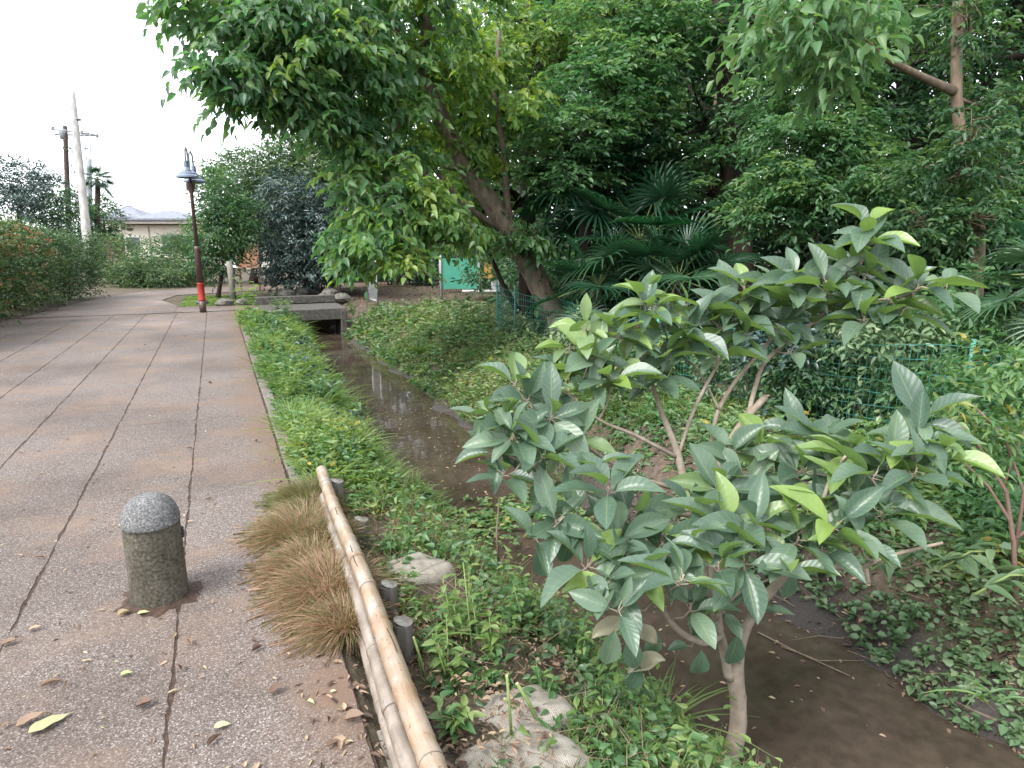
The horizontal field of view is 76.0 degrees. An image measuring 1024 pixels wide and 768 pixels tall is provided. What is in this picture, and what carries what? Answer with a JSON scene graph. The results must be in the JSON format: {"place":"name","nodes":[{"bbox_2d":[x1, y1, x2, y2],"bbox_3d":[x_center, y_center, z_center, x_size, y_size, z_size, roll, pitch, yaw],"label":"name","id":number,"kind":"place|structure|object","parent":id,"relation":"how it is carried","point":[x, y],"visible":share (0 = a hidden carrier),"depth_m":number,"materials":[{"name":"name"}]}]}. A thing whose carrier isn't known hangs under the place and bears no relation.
{"place":"outdoors","nodes":[
{"label":"outdoors","id":0,"kind":"place"},
{"bbox_2d":[113,581,202,617],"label":"packed dirt","id":1,"kind":"structure","parent":0,"point":[192,593],"depth_m":2.96,"materials":[{"name":"brown soil"}]},
{"bbox_2d":[94,218,281,268],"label":"house","id":2,"kind":"structure","parent":0,"point":[147,228],"depth_m":40.90,"materials":[{"name":"metal"}]},
{"bbox_2d":[0,311,377,767],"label":"path","id":3,"kind":"structure","parent":0,"point":[236,695],"depth_m":3.37,"materials":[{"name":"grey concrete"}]},
{"bbox_2d":[120,492,188,608],"bbox_3d":[-1.626,0.753,2.987,0.247,0.534,0.242,-5,13,-23],"label":"stone bollard","id":4,"kind":"object","parent":3,"relation":"on","point":[152,528],"visible":0.97,"depth_m":2.90,"materials":[{"name":"stone"}]},
{"bbox_2d":[175,146,206,312],"bbox_3d":[-7.278,-3.512,15.104,0.480,3.720,0.941,-1,12,-6],"label":"street lamp","id":5,"kind":"object","parent":3,"relation":"on","point":[191,177],"visible":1,"depth_m":15.02,"materials":[{"name":"brown metal"}]},
{"bbox_2d":[232,537,335,598],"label":"grass tussock","id":6,"kind":"object","parent":3,"relation":"on","point":[259,566],"depth_m":3.23,"materials":[{"name":"brown plant"}]},
{"bbox_2d":[223,497,362,558],"bbox_3d":[-1.232,0.760,3.699,0.747,0.151,0.781,-5,13,-23],"label":"grass tussock","id":7,"kind":"object","parent":3,"relation":"on","point":[267,533],"depth_m":3.63,"materials":[{"name":"brown plant"}]},
{"bbox_2d":[252,469,359,512],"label":"grass tussock","id":8,"kind":"object","parent":3,"relation":"on","point":[285,492],"depth_m":4.17,"materials":[{"name":"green plant"}]},
{"bbox_2d":[262,576,351,643],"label":"grass tussock","id":9,"kind":"object","parent":3,"relation":"on","point":[298,612],"depth_m":2.85,"materials":[{"name":"brown plant"}]},
{"bbox_2d":[242,528,378,587],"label":"grass tussock","id":10,"kind":"object","parent":3,"relation":"on","point":[295,546],"depth_m":3.35,"materials":[{"name":"brown plant"}]},
{"bbox_2d":[242,539,410,641],"bbox_3d":[-0.872,0.882,3.091,0.764,0.169,0.823,-5,13,-23],"label":"grass tussock","id":11,"kind":"object","parent":3,"relation":"on","point":[332,569],"depth_m":3.04,"materials":[{"name":"brown plant"}]},
{"bbox_2d":[268,582,404,665],"bbox_3d":[-0.728,0.967,2.779,0.568,0.133,0.576,-2,12,-11],"label":"grass tussock","id":12,"kind":"object","parent":3,"relation":"on","point":[324,630],"depth_m":2.71,"materials":[{"name":"brown plant"}]},
{"bbox_2d":[274,510,385,553],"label":"grass tussock","id":13,"kind":"object","parent":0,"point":[352,526],"depth_m":3.61,"materials":[{"name":"brown plant"}]},
{"bbox_2d":[0,0,1022,244],"label":"sky","id":14,"kind":"structure","parent":0,"point":[97,50],"materials":[{"name":"white"}]},
{"bbox_2d":[0,244,1023,767],"bbox_3d":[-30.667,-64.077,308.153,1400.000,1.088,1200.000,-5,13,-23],"label":"ground","id":15,"kind":"structure","parent":0,"point":[804,612],"depth_m":3.87,"materials":[{"name":"soil"}]},
{"bbox_2d":[0,209,53,318],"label":"hedge shrub","id":16,"kind":"object","parent":15,"relation":"on","point":[21,251],"visible":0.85,"depth_m":14.21,"materials":[{"name":"green plant"}]},
{"bbox_2d":[0,208,70,310],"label":"hedge shrub","id":17,"kind":"object","parent":15,"relation":"on","point":[42,243],"visible":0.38,"depth_m":15.63,"materials":[{"name":"green plant"}]},
{"bbox_2d":[0,153,79,233],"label":"broadleaf tree","id":18,"kind":"object","parent":15,"relation":"on","point":[12,193],"visible":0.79,"depth_m":29.56,"materials":[{"name":"green plant"}]},
{"bbox_2d":[5,216,95,305],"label":"hedge shrub","id":19,"kind":"object","parent":15,"relation":"on","point":[60,240],"visible":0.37,"depth_m":17.31,"materials":[{"name":"green plant"}]},
{"bbox_2d":[1,178,117,261],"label":"broadleaf tree","id":20,"kind":"object","parent":15,"relation":"on","point":[52,213],"visible":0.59,"depth_m":30.67,"materials":[{"name":"green plant"}]},
{"bbox_2d":[24,222,117,299],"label":"hedge shrub","id":21,"kind":"object","parent":15,"relation":"on","point":[93,272],"visible":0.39,"depth_m":18.96,"materials":[{"name":"green plant"}]},
{"bbox_2d":[69,91,90,260],"bbox_3d":[-19.476,-9.038,29.841,0.568,8.448,2.708,-5,13,-23],"label":"utility pole","id":22,"kind":"object","parent":15,"relation":"on","point":[83,205],"visible":0.77,"depth_m":29.76,"materials":[{"name":"concrete"}]},
{"bbox_2d":[74,163,117,257],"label":"palm tree","id":23,"kind":"object","parent":15,"relation":"on","point":[97,184],"visible":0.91,"depth_m":31.87,"materials":[{"name":"green plant"}]},
{"bbox_2d":[77,189,130,265],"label":"broadleaf tree","id":24,"kind":"object","parent":15,"relation":"on","point":[110,228],"visible":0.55,"depth_m":33.12,"materials":[{"name":"green plant"}]},
{"bbox_2d":[71,228,148,283],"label":"round shrub","id":25,"kind":"object","parent":15,"relation":"on","point":[118,237],"visible":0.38,"depth_m":26.23,"materials":[{"name":"green plant"}]},
{"bbox_2d":[97,253,166,287],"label":"round shrub","id":26,"kind":"object","parent":15,"relation":"on","point":[115,276],"visible":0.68,"depth_m":24.27,"materials":[{"name":"green plant"}]},
{"bbox_2d":[120,253,205,288],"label":"round shrub","id":27,"kind":"object","parent":15,"relation":"on","point":[170,279],"visible":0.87,"depth_m":24.25,"materials":[{"name":"green plant"}]},
{"bbox_2d":[125,226,210,283],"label":"round shrub","id":28,"kind":"object","parent":15,"relation":"on","point":[158,240],"visible":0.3,"depth_m":26.02,"materials":[{"name":"green plant"}]},
{"bbox_2d":[174,151,269,298],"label":"broadleaf tree","id":29,"kind":"object","parent":15,"relation":"on","point":[226,220],"visible":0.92,"depth_m":19.14,"materials":[{"name":"green plant"}]},
{"bbox_2d":[22,279,516,317],"bbox_3d":[-6.329,-3.458,23.686,20.522,0.001,8.267,-14,19,-49],"label":"path bend","id":30,"kind":"object","parent":15,"relation":"on","point":[146,302],"visible":0.67,"depth_m":17.73,"materials":[{"name":"grey concrete"}]},
{"bbox_2d":[236,310,305,485],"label":"kerb","id":31,"kind":"structure","parent":15,"relation":"on","point":[265,392],"depth_m":6.47,"materials":[{"name":"grey concrete"}]},
{"bbox_2d":[190,130,358,283],"bbox_3d":[-9.322,-7.418,27.085,7.544,6.494,5.500,-1,12,-4],"label":"broadleaf tree","id":32,"kind":"object","parent":15,"relation":"on","point":[255,169],"visible":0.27,"depth_m":26.00,"materials":[{"name":"green plant"}]},
{"bbox_2d":[241,313,347,494],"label":"ground cover plants","id":33,"kind":"object","parent":15,"relation":"on","point":[288,450],"visible":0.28,"depth_m":4.99,"materials":[{"name":"green plant"}]},
{"bbox_2d":[254,295,347,334],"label":"culvert bridge","id":34,"kind":"structure","parent":15,"relation":"on","point":[320,312],"depth_m":17.19,"materials":[{"name":"concrete"}]},
{"bbox_2d":[241,162,365,294],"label":"evergreen tree","id":35,"kind":"object","parent":15,"relation":"on","point":[305,220],"visible":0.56,"depth_m":20.76,"materials":[{"name":"green plant"}]},
{"bbox_2d":[229,306,457,522],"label":"bank grass","id":36,"kind":"structure","parent":15,"relation":"on","point":[308,407],"depth_m":6.32,"materials":[{"name":"green plant"}]},
{"bbox_2d":[251,335,438,501],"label":"bank herbs","id":37,"kind":"object","parent":15,"relation":"on","point":[309,423],"visible":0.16,"depth_m":6.91,"materials":[{"name":"green plant"}]},
{"bbox_2d":[242,307,449,527],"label":"bank herbs","id":38,"kind":"object","parent":15,"relation":"on","point":[327,439],"visible":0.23,"depth_m":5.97,"materials":[{"name":"green plant"}]},
{"bbox_2d":[135,0,570,343],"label":"leaning tree","id":39,"kind":"object","parent":15,"relation":"on","point":[289,64],"visible":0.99,"depth_m":8.71,"materials":[{"name":"green plant"}]},
{"bbox_2d":[272,367,452,529],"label":"bank herbs","id":40,"kind":"object","parent":15,"relation":"on","point":[353,474],"visible":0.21,"depth_m":4.75,"materials":[{"name":"green plant"}]},
{"bbox_2d":[264,480,482,767],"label":"edge litter","id":41,"kind":"object","parent":15,"relation":"on","point":[445,748],"visible":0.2,"depth_m":2.33,"materials":[{"name":"brown plant"}]},
{"bbox_2d":[355,617,398,767],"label":"bamboo pole","id":42,"kind":"object","parent":15,"relation":"on","point":[383,725],"visible":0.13,"depth_m":2.29,"materials":[{"name":"brown wood"}]},
{"bbox_2d":[319,493,417,767],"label":"bamboo pole","id":43,"kind":"object","parent":42,"relation":"on","point":[403,752],"visible":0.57,"depth_m":2.33,"materials":[{"name":"brown wood"}]},
{"bbox_2d":[316,465,447,767],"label":"bamboo pole","id":44,"kind":"object","parent":43,"relation":"on","point":[427,750],"visible":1,"depth_m":2.37,"materials":[{"name":"brown wood"}]},
{"bbox_2d":[392,616,413,664],"bbox_3d":[-0.455,1.114,2.751,0.086,0.293,0.088,-5,13,-23],"label":"wooden stake","id":45,"kind":"object","parent":15,"relation":"on","point":[403,627],"visible":0.56,"depth_m":2.71,"materials":[{"name":"grey wood"}]},
{"bbox_2d":[386,552,456,584],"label":"rocks","id":46,"kind":"object","parent":15,"relation":"on","point":[419,562],"visible":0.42,"depth_m":3.53,"materials":[{"name":"stone"}]},
{"bbox_2d":[421,613,470,679],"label":"weed plant","id":47,"kind":"object","parent":15,"relation":"on","point":[457,661],"visible":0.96,"depth_m":2.60,"materials":[{"name":"green plant"}]},
{"bbox_2d":[428,690,487,744],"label":"weed plant","id":48,"kind":"object","parent":15,"relation":"on","point":[448,725],"visible":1,"depth_m":2.29,"materials":[{"name":"green plant"}]},
{"bbox_2d":[436,566,479,643],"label":"weed plant","id":49,"kind":"object","parent":15,"relation":"on","point":[457,618],"visible":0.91,"depth_m":2.83,"materials":[{"name":"green plant"}]},
{"bbox_2d":[439,258,479,292],"bbox_3d":[-1.776,-4.058,22.213,1.391,2.100,0.100,0,12,0],"label":"green panel","id":50,"kind":"object","parent":15,"relation":"on","point":[449,272],"visible":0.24,"depth_m":22.31,"materials":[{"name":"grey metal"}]},
{"bbox_2d":[467,593,510,660],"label":"weed plant","id":51,"kind":"object","parent":15,"relation":"on","point":[494,635],"visible":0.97,"depth_m":2.74,"materials":[{"name":"green plant"}]},
{"bbox_2d":[342,485,647,767],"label":"bank litter","id":52,"kind":"object","parent":15,"relation":"on","point":[487,696],"visible":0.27,"depth_m":2.56,"materials":[{"name":"brown plant"}]},
{"bbox_2d":[393,0,628,320],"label":"broadleaf tree","id":53,"kind":"object","parent":15,"relation":"on","point":[527,50],"visible":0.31,"depth_m":12.30,"materials":[{"name":"green plant"}]},
{"bbox_2d":[451,234,575,298],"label":"shade shrub","id":54,"kind":"object","parent":15,"relation":"on","point":[470,278],"visible":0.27,"depth_m":19.42,"materials":[{"name":"green plant"}]},
{"bbox_2d":[455,722,589,767],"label":"rock","id":55,"kind":"object","parent":15,"relation":"on","point":[532,760],"visible":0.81,"depth_m":2.24,"materials":[{"name":"stone"}]},
{"bbox_2d":[479,684,577,731],"bbox_3d":[0.037,1.298,2.515,0.453,0.189,0.272,0,11,-24],"label":"rock","id":56,"kind":"object","parent":15,"relation":"on","point":[557,707],"visible":0.31,"depth_m":2.48,"materials":[{"name":"stone"}]},
{"bbox_2d":[340,294,722,466],"bbox_3d":[-0.314,-0.804,12.445,4.040,0.946,11.934,-5,13,-23],"label":"bank cover","id":57,"kind":"object","parent":15,"relation":"on","point":[357,337],"visible":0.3,"depth_m":11.54,"materials":[{"name":"green plant"}]},
{"bbox_2d":[296,440,781,767],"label":"weeds","id":58,"kind":"object","parent":15,"relation":"on","point":[619,758],"visible":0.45,"depth_m":2.85,"materials":[{"name":"green plant"}]},
{"bbox_2d":[351,454,757,767],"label":"dry weeds","id":59,"kind":"object","parent":15,"relation":"on","point":[606,725],"visible":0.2,"depth_m":3.02,"materials":[{"name":"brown plant"}]},
{"bbox_2d":[356,472,758,767],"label":"dead stalks","id":60,"kind":"object","parent":15,"relation":"on","point":[609,711],"visible":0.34,"depth_m":2.80,"materials":[{"name":"brown plant"}]},
{"bbox_2d":[329,470,794,767],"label":"weed grass","id":61,"kind":"structure","parent":15,"relation":"on","point":[426,541],"depth_m":3.04,"materials":[{"name":"green plant"}]},
{"bbox_2d":[366,315,760,481],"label":"bank grass","id":62,"kind":"structure","parent":15,"relation":"on","point":[640,413],"depth_m":7.38,"materials":[{"name":"green plant"}]},
{"bbox_2d":[488,104,673,297],"bbox_3d":[1.239,-2.847,11.648,3.421,4.296,3.072,-5,13,-23],"label":"palm tree","id":63,"kind":"object","parent":15,"relation":"on","point":[586,208],"visible":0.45,"depth_m":11.06,"materials":[{"name":"green plant"}]},
{"bbox_2d":[488,0,692,295],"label":"broadleaf tree","id":64,"kind":"object","parent":15,"relation":"on","point":[562,100],"visible":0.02,"depth_m":19.83,"materials":[{"name":"green plant"}]},
{"bbox_2d":[519,223,672,343],"bbox_3d":[1.428,-1.396,10.606,2.590,2.371,2.422,-5,13,-23],"label":"palm tree","id":65,"kind":"object","parent":15,"relation":"on","point":[592,284],"visible":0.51,"depth_m":10.26,"materials":[{"name":"green plant"}]},
{"bbox_2d":[537,81,707,297],"bbox_3d":[2.111,-3.389,12.830,3.368,4.830,3.338,-5,13,-23],"label":"palm tree","id":66,"kind":"object","parent":15,"relation":"on","point":[643,162],"visible":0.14,"depth_m":12.10,"materials":[{"name":"green plant"}]},
{"bbox_2d":[497,0,776,289],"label":"maple tree","id":67,"kind":"object","parent":15,"relation":"on","point":[650,38],"visible":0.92,"depth_m":10.41,"materials":[{"name":"green plant"}]},
{"bbox_2d":[555,159,738,343],"bbox_3d":[2.057,-2.095,10.745,3.067,3.153,3.041,-5,13,-23],"label":"palm tree","id":68,"kind":"object","parent":15,"relation":"on","point":[657,192],"visible":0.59,"depth_m":10.29,"materials":[{"name":"green plant"}]},
{"bbox_2d":[559,0,761,298],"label":"broadleaf tree","id":69,"kind":"object","parent":15,"relation":"on","point":[644,155],"visible":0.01,"depth_m":17.11,"materials":[{"name":"green plant"}]},
{"bbox_2d":[591,208,771,350],"bbox_3d":[2.614,-1.440,10.204,2.874,2.541,2.762,-5,13,-23],"label":"palm tree","id":70,"kind":"object","parent":15,"relation":"on","point":[681,252],"visible":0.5,"depth_m":9.88,"materials":[{"name":"green plant"}]},
{"bbox_2d":[612,651,774,762],"bbox_3d":[0.703,1.478,2.932,0.995,0.202,0.735,9,15,36],"label":"strap plant","id":71,"kind":"object","parent":15,"relation":"on","point":[691,700],"visible":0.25,"depth_m":2.99,"materials":[{"name":"green plant"}]},
{"bbox_2d":[640,48,763,326],"bbox_3d":[3.506,-3.730,12.719,2.935,5.476,2.155,-5,13,-23],"label":"broadleaf tree","id":72,"kind":"object","parent":15,"relation":"on","point":[702,91],"visible":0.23,"depth_m":12.45,"materials":[{"name":"green plant"}]},
{"bbox_2d":[599,0,809,334],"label":"broadleaf tree","id":73,"kind":"object","parent":15,"relation":"on","point":[730,171],"visible":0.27,"depth_m":11.28,"materials":[{"name":"green plant"}]},
{"bbox_2d":[427,292,1022,433],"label":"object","id":74,"kind":"object","parent":15,"relation":"on","point":[493,300],"visible":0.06,"depth_m":8.56,"materials":[{"name":"green plant"}]},
{"bbox_2d":[449,203,1005,764],"bbox_3d":[0.945,0.483,2.978,2.300,2.588,1.569,-5,13,-23],"label":"broadleaf sapling","id":75,"kind":"object","parent":15,"relation":"on","point":[727,509],"visible":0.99,"depth_m":2.76,"materials":[{"name":"green plant"}]},
{"bbox_2d":[681,329,775,402],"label":"bank bush","id":76,"kind":"object","parent":15,"relation":"on","point":[721,369],"visible":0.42,"depth_m":6.90,"materials":[{"name":"green plant"}]},
{"bbox_2d":[433,384,1023,758],"bbox_3d":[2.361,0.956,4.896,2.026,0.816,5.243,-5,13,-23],"label":"bank ivy","id":77,"kind":"object","parent":15,"relation":"on","point":[964,629],"visible":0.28,"depth_m":3.64,"materials":[{"name":"green plant"}]},
{"bbox_2d":[937,542,1018,578],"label":"leaves","id":78,"kind":"object","parent":77,"relation":"on","point":[967,563],"visible":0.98,"depth_m":3.32,"materials":[{"name":"green plant"}]},
{"bbox_2d":[966,565,1023,605],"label":"leaves","id":79,"kind":"object","parent":77,"relation":"on","point":[1004,580],"visible":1,"depth_m":3.08,"materials":[{"name":"green plant"}]},
{"bbox_2d":[496,282,1021,439],"bbox_3d":[2.241,-0.355,7.612,0.342,1.095,11.926,-6,13,-26],"label":"fence","id":80,"kind":"object","parent":15,"relation":"on","point":[553,304],"visible":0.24,"depth_m":6.00,"materials":[{"name":"green metal"}]},
{"bbox_2d":[715,311,864,416],"bbox_3d":[2.686,-0.113,6.390,1.198,1.316,1.259,-5,13,-23],"label":"bank bush","id":81,"kind":"object","parent":15,"relation":"on","point":[759,339],"visible":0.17,"depth_m":6.20,"materials":[{"name":"green plant"}]},
{"bbox_2d":[586,385,1023,601],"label":"bank weeds","id":82,"kind":"object","parent":15,"relation":"on","point":[931,491],"visible":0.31,"depth_m":5.46,"materials":[{"name":"green plant"}]},
{"bbox_2d":[681,1,932,313],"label":"broadleaf tree","id":83,"kind":"object","parent":15,"relation":"on","point":[806,259],"visible":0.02,"depth_m":14.54,"materials":[{"name":"green plant"}]},
{"bbox_2d":[739,326,882,421],"bbox_3d":[2.773,0.083,6.192,1.329,1.251,1.109,3,13,15],"label":"bank bush","id":84,"kind":"object","parent":15,"relation":"on","point":[806,387],"visible":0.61,"depth_m":6.11,"materials":[{"name":"green plant"}]},
{"bbox_2d":[700,0,945,350],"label":"broadleaf tree","id":85,"kind":"object","parent":15,"relation":"on","point":[782,195],"visible":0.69,"depth_m":8.22,"materials":[{"name":"green plant"}]},
{"bbox_2d":[700,0,1023,402],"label":"broadleaf tree","id":86,"kind":"object","parent":15,"relation":"on","point":[817,29],"visible":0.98,"depth_m":5.94,"materials":[{"name":"green plant"}]},
{"bbox_2d":[811,311,961,436],"bbox_3d":[3.345,-0.064,5.868,1.287,1.428,1.090,-5,13,-23],"label":"bank bush","id":87,"kind":"object","parent":15,"relation":"on","point":[900,339],"visible":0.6,"depth_m":5.68,"materials":[{"name":"green plant"}]},
{"bbox_2d":[758,0,1023,317],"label":"broadleaf tree","id":88,"kind":"object","parent":15,"relation":"on","point":[889,95],"visible":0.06,"depth_m":12.99,"materials":[{"name":"green plant"}]},
{"bbox_2d":[859,339,1003,438],"bbox_3d":[3.502,0.184,5.674,1.014,1.183,1.040,-5,13,-23],"label":"bank bush","id":89,"kind":"object","parent":15,"relation":"on","point":[924,380],"visible":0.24,"depth_m":5.58,"materials":[{"name":"green plant"}]},
{"bbox_2d":[845,0,1023,218],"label":"broadleaf tree","id":90,"kind":"object","parent":15,"relation":"on","point":[1005,56],"visible":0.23,"depth_m":8.85,"materials":[{"name":"green plant"}]},
{"bbox_2d":[868,0,1023,338],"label":"broadleaf tree","id":91,"kind":"object","parent":15,"relation":"on","point":[959,255],"visible":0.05,"depth_m":11.81,"materials":[{"name":"green plant"}]},
{"bbox_2d":[882,252,1023,419],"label":"bank bush","id":92,"kind":"object","parent":15,"relation":"on","point":[977,326],"visible":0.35,"depth_m":5.75,"materials":[{"name":"green plant"}]},
{"bbox_2d":[883,318,1023,604],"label":"woody shrub","id":93,"kind":"object","parent":15,"relation":"on","point":[991,426],"visible":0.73,"depth_m":3.16,"materials":[{"name":"green plant"}]},
{"bbox_2d":[911,411,1023,513],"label":"bank bush","id":94,"kind":"object","parent":15,"relation":"on","point":[967,477],"visible":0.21,"depth_m":4.25,"materials":[{"name":"green plant"}]},
{"bbox_2d":[918,339,1023,479],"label":"bank bush","id":95,"kind":"object","parent":15,"relation":"on","point":[952,387],"visible":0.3,"depth_m":4.65,"materials":[{"name":"green plant"}]},
{"bbox_2d":[923,472,1023,574],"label":"bank bush","id":96,"kind":"object","parent":15,"relation":"on","point":[984,509],"visible":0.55,"depth_m":3.86,"materials":[{"name":"green plant"}]},
{"bbox_2d":[949,219,1023,395],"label":"palm tree","id":97,"kind":"object","parent":15,"relation":"on","point":[1001,297],"visible":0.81,"depth_m":5.45,"materials":[{"name":"green plant"}]},
{"bbox_2d":[308,327,1023,767],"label":"water","id":98,"kind":"structure","parent":0,"point":[808,733],"depth_m":3.60,"materials":[{"name":"brown liquid"}]},
{"bbox_2d":[439,485,595,544],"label":"floating weeds","id":99,"kind":"object","parent":98,"relation":"on","point":[505,519],"visible":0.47,"depth_m":5.54,"materials":[{"name":"green plant"}]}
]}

